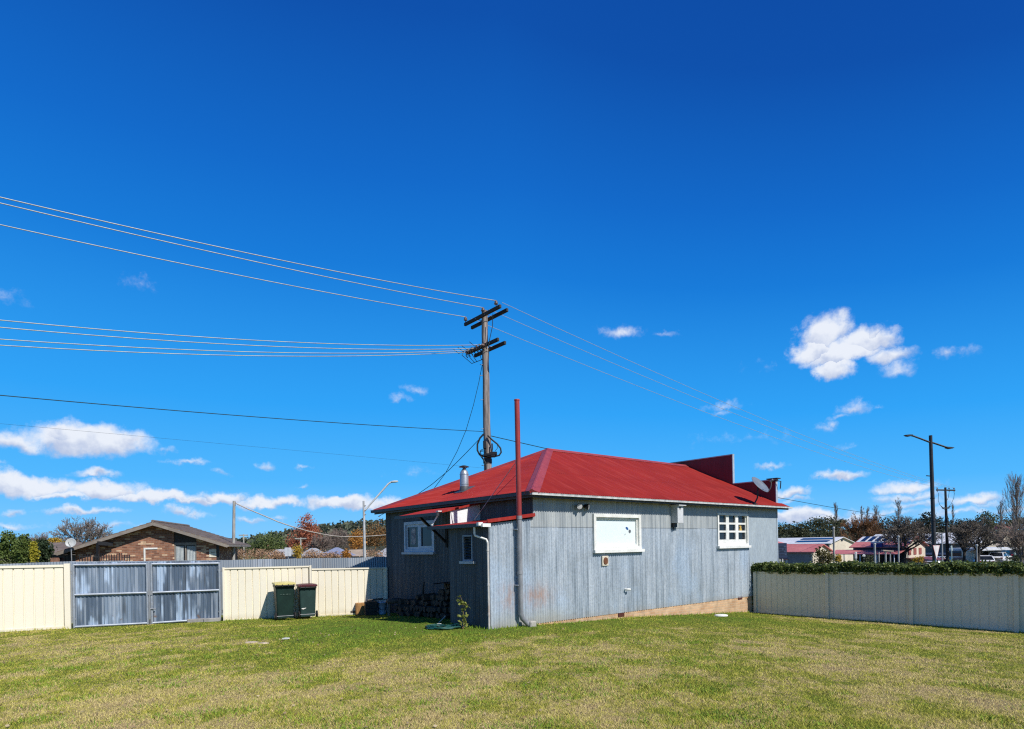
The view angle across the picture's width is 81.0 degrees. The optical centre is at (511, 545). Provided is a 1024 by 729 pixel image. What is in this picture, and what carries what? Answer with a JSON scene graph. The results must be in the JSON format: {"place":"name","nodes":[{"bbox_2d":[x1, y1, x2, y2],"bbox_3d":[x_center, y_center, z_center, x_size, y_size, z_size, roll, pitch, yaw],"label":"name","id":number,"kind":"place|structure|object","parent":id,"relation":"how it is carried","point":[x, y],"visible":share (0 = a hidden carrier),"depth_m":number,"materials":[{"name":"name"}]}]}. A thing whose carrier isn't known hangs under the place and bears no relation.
{"place":"outdoors","nodes":[
{"label":"outdoors","id":0,"kind":"place"},
{"bbox_2d":[0,546,1023,728],"bbox_3d":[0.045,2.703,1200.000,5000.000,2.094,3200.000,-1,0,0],"label":"ground","id":1,"kind":"structure","parent":0,"point":[196,649],"depth_m":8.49,"materials":[{"name":"green plant"}]},
{"bbox_2d":[0,530,19,563],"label":"conifer","id":2,"kind":"object","parent":1,"relation":"on","point":[7,542],"visible":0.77,"depth_m":30.82,"materials":[{"name":"green plant"}]},
{"bbox_2d":[11,533,31,562],"bbox_3d":[-24.845,1.125,30.465,0.984,3.739,0.898,-1,0,0],"label":"conifer","id":3,"kind":"object","parent":1,"relation":"on","point":[22,549],"visible":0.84,"depth_m":30.34,"materials":[{"name":"green plant"}]},
{"bbox_2d":[28,539,40,562],"bbox_3d":[-23.932,1.308,30.001,0.501,3.354,0.538,-1,0,0],"label":"conifer","id":4,"kind":"object","parent":1,"relation":"on","point":[33,553],"visible":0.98,"depth_m":29.93,"materials":[{"name":"yellow plant"}]},
{"bbox_2d":[0,563,71,631],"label":"steel fence","id":5,"kind":"object","parent":1,"relation":"on","point":[32,597],"visible":0.95,"depth_m":15.66,"materials":[{"name":"beige metal"}]},
{"bbox_2d":[28,532,48,561],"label":"bare tree","id":6,"kind":"object","parent":1,"relation":"on","point":[42,536],"visible":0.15,"depth_m":89.24,"materials":[{"name":"grey plant"}]},
{"bbox_2d":[36,538,57,561],"bbox_3d":[-26.547,1.239,33.956,1.079,3.526,1.141,-1,0,16],"label":"conifer","id":7,"kind":"object","parent":1,"relation":"on","point":[46,549],"visible":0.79,"depth_m":33.86,"materials":[{"name":"green plant"}]},
{"bbox_2d":[50,542,81,561],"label":"tiled house","id":8,"kind":"structure","parent":1,"relation":"on","point":[60,558],"depth_m":44.35,"materials":[{"name":"grey tile"}]},
{"bbox_2d":[65,538,75,560],"bbox_3d":[-25.389,1.245,34.495,0.401,3.279,0.398,-1,0,28],"label":"satellite dish","id":9,"kind":"object","parent":1,"relation":"on","point":[70,542],"visible":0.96,"depth_m":34.55,"materials":[{"name":"white metal"}]},
{"bbox_2d":[47,517,113,543],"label":"bare tree","id":10,"kind":"object","parent":1,"relation":"on","point":[87,530],"visible":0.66,"depth_m":59.27,"materials":[{"name":"brown plant"}]},
{"bbox_2d":[79,553,129,560],"bbox_3d":[-22.806,1.599,33.600,2.365,2.311,0.044,-1,0,-31],"label":"picket fence","id":11,"kind":"object","parent":1,"relation":"on","point":[87,556],"visible":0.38,"depth_m":33.55,"materials":[{"name":"wood"}]},
{"bbox_2d":[54,520,250,560],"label":"brick house","id":12,"kind":"structure","parent":1,"relation":"on","point":[154,540],"depth_m":36.57,"materials":[{"name":"brown brick"}]},
{"bbox_2d":[174,542,196,559],"bbox_3d":[-20.163,1.073,37.045,1.250,2.465,0.090,-1,0,-14],"label":"window","id":13,"kind":"structure","parent":12,"relation":"in","point":[188,550],"depth_m":37.03,"materials":[{"name":"white glass"}]},
{"bbox_2d":[0,556,386,622],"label":"iron fence","id":14,"kind":"object","parent":1,"relation":"on","point":[368,562],"visible":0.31,"depth_m":20.56,"materials":[{"name":"grey metal"}]},
{"bbox_2d":[70,562,148,627],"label":"corrugated gate","id":15,"kind":"structure","parent":14,"relation":"attached to","point":[109,594],"depth_m":16.44,"materials":[{"name":"metal"}]},
{"bbox_2d":[148,561,222,624],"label":"corrugated gate","id":16,"kind":"structure","parent":14,"relation":"attached to","point":[181,591],"depth_m":17.28,"materials":[{"name":"metal"}]},
{"bbox_2d":[187,618,203,622],"bbox_3d":[-9.165,2.190,17.372,0.442,0.110,0.120,-1,0,-25],"label":"paving block","id":17,"kind":"object","parent":1,"relation":"on","point":[195,620],"depth_m":17.32,"materials":[{"name":"concrete"}]},
{"bbox_2d":[204,617,220,621],"bbox_3d":[-8.767,2.189,17.515,0.442,0.110,0.120,-1,0,-25],"label":"paving block","id":18,"kind":"object","parent":1,"relation":"on","point":[211,619],"depth_m":17.46,"materials":[{"name":"concrete"}]},
{"bbox_2d":[232,501,235,559],"bbox_3d":[-18.565,-0.090,40.000,0.327,5.718,0.240,-1,0,0],"label":"service pole","id":19,"kind":"object","parent":1,"relation":"on","point":[233,533],"visible":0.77,"depth_m":39.91,"materials":[{"name":"grey metal"}]},
{"bbox_2d":[235,503,385,536],"bbox_3d":[-12.343,-1.685,37.557,13.217,2.523,0.187,-1,0,22],"label":"cable","id":20,"kind":"object","parent":19,"relation":"attached to","point":[307,530],"visible":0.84,"depth_m":37.81,"materials":[{"name":"grey metal"}]},
{"bbox_2d":[237,548,256,559],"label":"shrub","id":21,"kind":"object","parent":1,"relation":"on","point":[239,553],"visible":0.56,"depth_m":50.11,"materials":[{"name":"brown plant"}]},
{"bbox_2d":[245,545,276,559],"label":"shrub","id":22,"kind":"object","parent":1,"relation":"on","point":[259,555],"visible":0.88,"depth_m":51.86,"materials":[{"name":"brown plant"}]},
{"bbox_2d":[245,530,287,556],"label":"oak tree","id":23,"kind":"object","parent":1,"relation":"on","point":[271,541],"visible":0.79,"depth_m":119.26,"materials":[{"name":"green plant"}]},
{"bbox_2d":[222,565,311,620],"bbox_3d":[-7.363,1.494,18.101,2.495,1.707,0.090,-1,0,-18],"label":"steel fence","id":24,"kind":"object","parent":1,"relation":"on","point":[248,592],"visible":0.64,"depth_m":18.00,"materials":[{"name":"beige metal"}]},
{"bbox_2d":[262,548,287,558],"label":"shrub","id":25,"kind":"object","parent":1,"relation":"on","point":[278,553],"visible":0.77,"depth_m":53.76,"materials":[{"name":"brown plant"}]},
{"bbox_2d":[272,581,295,619],"bbox_3d":[-6.726,1.621,17.670,0.584,1.084,0.795,-1,0,-28],"label":"wheelie bin","id":26,"kind":"object","parent":1,"relation":"on","point":[284,598],"visible":1,"depth_m":17.41,"materials":[{"name":"green plastic"}]},
{"bbox_2d":[271,549,296,558],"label":"house","id":27,"kind":"structure","parent":1,"relation":"on","point":[282,550],"depth_m":76.30,"materials":[{"name":"white"}]},
{"bbox_2d":[0,626,569,728],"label":"fallen leaves","id":28,"kind":"object","parent":1,"relation":"on","point":[382,683],"visible":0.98,"depth_m":7.41,"materials":[{"name":"brown plant"}]},
{"bbox_2d":[291,543,303,558],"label":"shrub","id":29,"kind":"object","parent":1,"relation":"on","point":[297,551],"visible":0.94,"depth_m":49.85,"materials":[{"name":"yellow plant"}]},
{"bbox_2d":[284,512,324,551],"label":"tree","id":30,"kind":"object","parent":1,"relation":"on","point":[306,535],"visible":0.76,"depth_m":94.59,"materials":[{"name":"red plant"}]},
{"bbox_2d":[296,583,317,617],"bbox_3d":[-6.181,1.658,18.046,0.554,1.004,0.700,-1,0,-26],"label":"wheelie bin","id":31,"kind":"object","parent":1,"relation":"on","point":[306,598],"visible":1,"depth_m":17.81,"materials":[{"name":"green plastic"}]},
{"bbox_2d":[301,548,327,557],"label":"shrub","id":32,"kind":"object","parent":1,"relation":"on","point":[309,553],"visible":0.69,"depth_m":51.83,"materials":[{"name":"brown plant"}]},
{"bbox_2d":[306,534,332,550],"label":"bare tree","id":33,"kind":"object","parent":1,"relation":"on","point":[321,543],"visible":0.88,"depth_m":84.72,"materials":[{"name":"grey plant"}]},
{"bbox_2d":[319,551,343,557],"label":"shrub","id":34,"kind":"object","parent":1,"relation":"on","point":[332,555],"visible":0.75,"depth_m":49.69,"materials":[{"name":"brown plant"}]},
{"bbox_2d":[324,528,350,549],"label":"bare tree","id":35,"kind":"object","parent":1,"relation":"on","point":[335,541],"visible":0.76,"depth_m":89.58,"materials":[{"name":"grey plant"}]},
{"bbox_2d":[320,547,354,557],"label":"house","id":36,"kind":"structure","parent":1,"relation":"on","point":[336,549],"depth_m":67.91,"materials":[{"name":"grey"}]},
{"bbox_2d":[340,548,351,557],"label":"shrub","id":37,"kind":"object","parent":1,"relation":"on","point":[346,554],"visible":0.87,"depth_m":47.87,"materials":[{"name":"orange plant"}]},
{"bbox_2d":[312,567,387,616],"bbox_3d":[-5.115,1.502,18.980,2.317,1.590,0.089,-1,0,-21],"label":"steel fence","id":38,"kind":"object","parent":1,"relation":"on","point":[341,591],"visible":0.86,"depth_m":18.94,"materials":[{"name":"beige metal"}]},
{"bbox_2d":[348,527,366,549],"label":"tree","id":39,"kind":"object","parent":1,"relation":"on","point":[355,542],"visible":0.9,"depth_m":79.64,"materials":[{"name":"orange plant"}]},
{"bbox_2d":[355,602,364,615],"bbox_3d":[-4.814,2.031,19.006,0.290,0.400,0.260,-1,0,-20],"label":"timber block","id":40,"kind":"object","parent":1,"relation":"on","point":[359,608],"depth_m":18.88,"materials":[{"name":"brown wood"}]},
{"bbox_2d":[349,549,370,557],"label":"house","id":41,"kind":"structure","parent":1,"relation":"on","point":[357,552],"depth_m":77.62,"materials":[{"name":"white"}]},
{"bbox_2d":[364,601,377,614],"bbox_3d":[-4.404,1.971,18.721,0.380,0.413,0.300,-1,0,-20],"label":"crate","id":42,"kind":"object","parent":1,"relation":"on","point":[370,607],"visible":1,"depth_m":18.59,"materials":[{"name":"black plastic"}]},
{"bbox_2d":[359,548,385,557],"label":"shrub","id":43,"kind":"object","parent":1,"relation":"on","point":[374,553],"visible":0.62,"depth_m":45.77,"materials":[{"name":"brown plant"}]},
{"bbox_2d":[362,516,385,550],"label":"tree","id":44,"kind":"object","parent":1,"relation":"on","point":[374,541],"visible":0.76,"depth_m":83.81,"materials":[{"name":"orange plant"}]},
{"bbox_2d":[363,481,397,557],"bbox_3d":[-6.991,-0.414,32.000,1.927,6.045,0.170,-1,0,0],"label":"street lamp","id":45,"kind":"object","parent":1,"relation":"on","point":[364,531],"visible":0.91,"depth_m":31.95,"materials":[{"name":"grey metal"}]},
{"bbox_2d":[378,601,386,613],"bbox_3d":[-4.084,1.981,18.852,0.316,0.385,0.312,-1,0,-12],"label":"bucket","id":46,"kind":"object","parent":1,"relation":"on","point":[382,605],"visible":0.86,"depth_m":18.74,"materials":[{"name":"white plastic"}]},
{"bbox_2d":[386,598,400,615],"bbox_3d":[-3.529,1.851,17.969,0.488,0.542,0.411,-1,0,0],"label":"stool","id":47,"kind":"object","parent":1,"relation":"on","point":[390,601],"visible":0.8,"depth_m":17.81,"materials":[{"name":"grey"}]},
{"bbox_2d":[425,623,471,629],"bbox_3d":[-1.424,1.800,13.235,1.049,0.072,0.653,-1,0,0],"label":"garden hose","id":48,"kind":"object","parent":1,"relation":"on","point":[440,626],"visible":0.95,"depth_m":13.16,"materials":[{"name":"green rubber"}]},
{"bbox_2d":[457,595,469,628],"bbox_3d":[-1.062,1.479,13.139,0.322,0.786,0.265,-1,0,0],"label":"sapling","id":49,"kind":"object","parent":1,"relation":"on","point":[462,602],"visible":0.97,"depth_m":13.12,"materials":[{"name":"green plant"}]},
{"bbox_2d":[453,300,507,469],"bbox_3d":[-1.209,-3.438,23.734,1.268,12.001,2.439,-1,0,-43],"label":"utility pole","id":50,"kind":"object","parent":1,"relation":"on","point":[489,454],"visible":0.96,"depth_m":23.87,"materials":[{"name":"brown wood"}]},
{"bbox_2d":[0,345,462,356],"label":"power line","id":51,"kind":"object","parent":50,"relation":"attached to","point":[212,354],"visible":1,"depth_m":18.27,"materials":[{"name":"metal"}]},
{"bbox_2d":[0,224,464,316],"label":"power line","id":52,"kind":"object","parent":50,"relation":"attached to","point":[214,270],"visible":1,"depth_m":18.53,"materials":[{"name":"metal"}]},
{"bbox_2d":[0,320,464,345],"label":"power line","id":53,"kind":"object","parent":50,"relation":"attached to","point":[225,338],"visible":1,"depth_m":17.55,"materials":[{"name":"metal"}]},
{"bbox_2d":[0,339,469,353],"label":"power line","id":54,"kind":"object","parent":50,"relation":"attached to","point":[210,350],"visible":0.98,"depth_m":17.93,"materials":[{"name":"metal"}]},
{"bbox_2d":[0,327,473,349],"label":"power line","id":55,"kind":"object","parent":50,"relation":"attached to","point":[221,343],"visible":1,"depth_m":17.95,"materials":[{"name":"metal"}]},
{"bbox_2d":[0,203,481,307],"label":"power line","id":56,"kind":"object","parent":50,"relation":"attached to","point":[222,254],"visible":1,"depth_m":17.59,"materials":[{"name":"metal"}]},
{"bbox_2d":[0,395,482,431],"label":"cable","id":57,"kind":"object","parent":50,"relation":"attached to","point":[222,414],"visible":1,"depth_m":17.62,"materials":[{"name":"black rubber"}]},
{"bbox_2d":[9,424,477,467],"bbox_3d":[-18.967,-2.819,9.361,46.000,0.108,0.005,-1,0,-39],"label":"cable","id":58,"kind":"object","parent":50,"relation":"attached to","point":[219,443],"visible":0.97,"depth_m":17.56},
{"bbox_2d":[0,197,494,300],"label":"power line","id":59,"kind":"object","parent":50,"relation":"attached to","point":[227,248],"visible":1,"depth_m":16.86,"materials":[{"name":"metal"}]},
{"bbox_2d":[434,367,481,487],"bbox_3d":[-2.837,-4.472,25.265,4.252,5.475,0.110,-1,0,38],"label":"cable","id":60,"kind":"object","parent":50,"relation":"attached to","point":[465,431],"visible":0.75,"depth_m":24.51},
{"bbox_2d":[0,610,1022,632],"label":"edge grass","id":61,"kind":"structure","parent":1,"relation":"on","point":[473,625],"depth_m":15.86,"materials":[{"name":"green plant"}]},
{"bbox_2d":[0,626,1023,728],"bbox_3d":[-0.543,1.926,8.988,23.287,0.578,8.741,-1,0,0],"label":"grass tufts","id":62,"kind":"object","parent":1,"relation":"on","point":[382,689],"visible":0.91,"depth_m":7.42,"materials":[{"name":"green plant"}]},
{"bbox_2d":[370,399,792,629],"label":"corrugated iron house","id":63,"kind":"structure","parent":1,"relation":"on","point":[548,536],"depth_m":16.39,"materials":[{"name":"grey paint"}]},
{"bbox_2d":[401,520,435,553],"bbox_3d":[-2.756,-0.218,17.808,0.200,0.984,1.843,-1,0,-39],"label":"window","id":64,"kind":"structure","parent":63,"relation":"in","point":[417,539],"depth_m":17.81,"materials":[{"name":"white paint"}]},
{"bbox_2d":[592,514,644,552],"bbox_3d":[2.775,-0.307,15.678,1.953,0.996,0.190,-1,0,-39],"label":"window","id":65,"kind":"structure","parent":63,"relation":"in","point":[612,533],"depth_m":15.68,"materials":[{"name":"white paint"}]},
{"bbox_2d":[717,513,750,548],"bbox_3d":[7.075,-0.462,19.178,1.871,1.113,0.190,-1,0,-39],"label":"window","id":66,"kind":"structure","parent":63,"relation":"in","point":[732,528],"depth_m":19.22,"materials":[{"name":"white paint"}]},
{"bbox_2d":[778,543,786,561],"bbox_3d":[11.890,1.102,26.525,0.556,2.384,0.110,-1,0,0],"label":"notice board","id":67,"kind":"object","parent":1,"relation":"on","point":[782,550],"visible":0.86,"depth_m":26.48,"materials":[{"name":"white paint"}]},
{"bbox_2d":[778,521,803,537],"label":"evergreen tree","id":68,"kind":"object","parent":1,"relation":"on","point":[791,528],"visible":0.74,"depth_m":149.13,"materials":[{"name":"green plant"}]},
{"bbox_2d":[789,521,816,537],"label":"evergreen tree","id":69,"kind":"object","parent":1,"relation":"on","point":[804,534],"visible":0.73,"depth_m":149.05,"materials":[{"name":"green plant"}]},
{"bbox_2d":[778,544,832,563],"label":"cottage wing","id":70,"kind":"structure","parent":1,"relation":"on","point":[798,553],"depth_m":48.05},
{"bbox_2d":[778,537,854,562],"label":"shed","id":71,"kind":"structure","parent":1,"relation":"on","point":[842,543],"depth_m":87.30,"materials":[{"name":"metal"}]},
{"bbox_2d":[809,545,836,564],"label":"shrub","id":72,"kind":"object","parent":1,"relation":"on","point":[828,558],"visible":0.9,"depth_m":41.90,"materials":[{"name":"green plant"}]},
{"bbox_2d":[803,516,848,536],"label":"evergreen tree","id":73,"kind":"object","parent":1,"relation":"on","point":[818,523],"visible":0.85,"depth_m":139.34,"materials":[{"name":"green plant"}]},
{"bbox_2d":[832,527,834,562],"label":"service pole","id":74,"kind":"object","parent":1,"relation":"on","point":[833,528],"visible":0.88,"depth_m":43.95,"materials":[{"name":"grey metal"}]},
{"bbox_2d":[836,512,888,543],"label":"bare tree","id":75,"kind":"object","parent":1,"relation":"on","point":[856,528],"visible":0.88,"depth_m":124.52,"materials":[{"name":"brown plant"}]},
{"bbox_2d":[878,550,893,563],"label":"trellis post","id":76,"kind":"object","parent":1,"relation":"on","point":[890,551],"visible":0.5,"depth_m":45.97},
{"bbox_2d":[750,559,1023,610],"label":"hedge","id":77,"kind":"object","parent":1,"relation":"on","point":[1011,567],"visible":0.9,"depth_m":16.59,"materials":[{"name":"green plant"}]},
{"bbox_2d":[831,536,943,563],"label":"shop","id":78,"kind":"structure","parent":1,"relation":"on","point":[861,546],"depth_m":63.94,"materials":[{"name":"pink metal"}]},
{"bbox_2d":[753,571,1023,632],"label":"steel fence","id":79,"kind":"object","parent":1,"relation":"on","point":[988,601],"visible":0.97,"depth_m":16.53,"materials":[{"name":"grey metal"}]},
{"bbox_2d":[874,517,911,533],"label":"evergreen tree","id":80,"kind":"object","parent":1,"relation":"on","point":[887,521],"visible":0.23,"depth_m":149.30,"materials":[{"name":"green plant"}]},
{"bbox_2d":[892,497,901,527],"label":"poplar","id":81,"kind":"object","parent":1,"relation":"on","point":[900,509],"visible":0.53,"depth_m":149.91,"materials":[{"name":"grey plant"}]},
{"bbox_2d":[778,518,1023,543],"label":"woodland belt","id":82,"kind":"object","parent":1,"relation":"on","point":[786,536],"visible":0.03,"depth_m":191.24,"materials":[{"name":"green plant"}]},
{"bbox_2d":[874,515,946,563],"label":"bare tree","id":83,"kind":"object","parent":1,"relation":"on","point":[904,532],"visible":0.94,"depth_m":61.29,"materials":[{"name":"brown plant"}]},
{"bbox_2d":[903,434,954,561],"bbox_3d":[23.722,-2.178,34.000,2.755,8.241,0.244,-1,0,0],"label":"street lamp","id":84,"kind":"object","parent":1,"relation":"on","point":[932,501],"visible":0.77,"depth_m":33.93,"materials":[{"name":"metal"}]},
{"bbox_2d":[915,512,952,532],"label":"evergreen tree","id":85,"kind":"object","parent":1,"relation":"on","point":[926,518],"visible":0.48,"depth_m":129.42,"materials":[{"name":"green plant"}]},
{"bbox_2d":[874,533,995,556],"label":"warehouse","id":86,"kind":"structure","parent":1,"relation":"on","point":[928,551],"depth_m":89.51,"materials":[{"name":"grey metal"}]},
{"bbox_2d":[933,545,939,561],"bbox_3d":[23.727,1.024,33.533,0.800,2.030,0.084,-1,0,-31],"label":"give way sign","id":87,"kind":"object","parent":1,"relation":"on","point":[936,548],"visible":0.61,"depth_m":33.49,"materials":[{"name":"metal"}]},
{"bbox_2d":[936,487,954,562],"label":"utility pole","id":88,"kind":"object","parent":1,"relation":"on","point":[945,490],"visible":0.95,"depth_m":60.30,"materials":[{"name":"brown wood"}]},
{"bbox_2d":[471,318,936,487],"bbox_3d":[20.589,-7.609,42.660,56.899,4.391,0.020,-1,0,-39],"label":"power line","id":89,"kind":"object","parent":88,"relation":"attached to","point":[680,402],"visible":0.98,"depth_m":33.09,"materials":[{"name":"metal"}]},
{"bbox_2d":[492,436,940,522],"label":"cable","id":90,"kind":"object","parent":88,"relation":"attached to","point":[778,497],"visible":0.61,"depth_m":41.34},
{"bbox_2d":[489,309,947,487],"bbox_3d":[21.571,-7.604,42.190,57.827,4.433,0.020,-1,0,-39],"label":"power line","id":91,"kind":"object","parent":88,"relation":"attached to","point":[692,396],"visible":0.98,"depth_m":31.84,"materials":[{"name":"metal"}]},
{"bbox_2d":[502,302,952,487],"bbox_3d":[22.089,-7.603,41.861,58.216,4.451,0.020,-1,0,-40],"label":"power line","id":92,"kind":"object","parent":88,"relation":"attached to","point":[694,389],"visible":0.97,"depth_m":30.71,"materials":[{"name":"metal"}]},
{"bbox_2d":[948,518,969,532],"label":"evergreen tree","id":93,"kind":"object","parent":1,"relation":"on","point":[958,522],"visible":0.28,"depth_m":149.76,"materials":[{"name":"green plant"}]},
{"bbox_2d":[943,519,986,561],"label":"bare tree","id":94,"kind":"object","parent":1,"relation":"on","point":[961,547],"visible":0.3,"depth_m":59.90,"materials":[{"name":"brown plant"}]},
{"bbox_2d":[949,547,1015,561],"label":"service canopy","id":95,"kind":"object","parent":1,"relation":"on","point":[970,555],"visible":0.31,"depth_m":72.86,"materials":[{"name":"white metal"}]},
{"bbox_2d":[968,511,999,531],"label":"evergreen tree","id":96,"kind":"object","parent":1,"relation":"on","point":[988,514],"visible":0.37,"depth_m":134.31,"materials":[{"name":"green plant"}]},
{"bbox_2d":[949,516,1020,561],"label":"bare tree","id":97,"kind":"object","parent":1,"relation":"on","point":[967,531],"visible":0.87,"depth_m":57.63,"materials":[{"name":"brown plant"}]},
{"bbox_2d":[989,552,1011,562],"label":"parked car","id":98,"kind":"object","parent":1,"relation":"on","point":[997,556],"visible":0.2,"depth_m":70.70,"materials":[{"name":"white paint"}]},
{"bbox_2d":[995,500,1005,540],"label":"poplar","id":99,"kind":"object","parent":1,"relation":"on","point":[1001,517],"visible":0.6,"depth_m":139.84,"materials":[{"name":"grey plant"}]},
{"bbox_2d":[991,518,1023,561],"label":"bare tree","id":100,"kind":"object","parent":1,"relation":"on","point":[1018,548],"visible":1,"depth_m":46.13,"materials":[{"name":"grey plant"}]},
{"bbox_2d":[997,515,1023,529],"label":"evergreen tree","id":101,"kind":"object","parent":1,"relation":"on","point":[1007,522],"visible":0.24,"depth_m":169.95,"materials":[{"name":"green plant"}]},
{"bbox_2d":[999,473,1023,531],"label":"poplar","id":102,"kind":"object","parent":1,"relation":"on","point":[1015,516],"visible":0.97,"depth_m":119.81,"materials":[{"name":"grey plant"}]},
{"bbox_2d":[0,0,1023,541],"label":"sky","id":103,"kind":"structure","parent":0,"point":[804,217],"materials":[{"name":"blue"}]},
{"bbox_2d":[237,527,850,554],"bbox_3d":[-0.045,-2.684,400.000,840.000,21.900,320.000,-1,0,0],"label":"hill","id":104,"kind":"structure","parent":0,"point":[377,549],"depth_m":285.13,"materials":[{"name":"plant"}]},
{"bbox_2d":[4,518,944,557],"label":"hill forest","id":105,"kind":"object","parent":104,"relation":"on","point":[327,527],"visible":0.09,"depth_m":341.44,"materials":[{"name":"green plant"}]},
{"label":"side road","id":106,"kind":"structure","parent":0,"visible":0},
{"bbox_2d":[973,555,994,561],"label":"parked car","id":107,"kind":"object","parent":106,"relation":"on","point":[987,558],"visible":0.09,"depth_m":68.44,"materials":[{"name":"white paint"}]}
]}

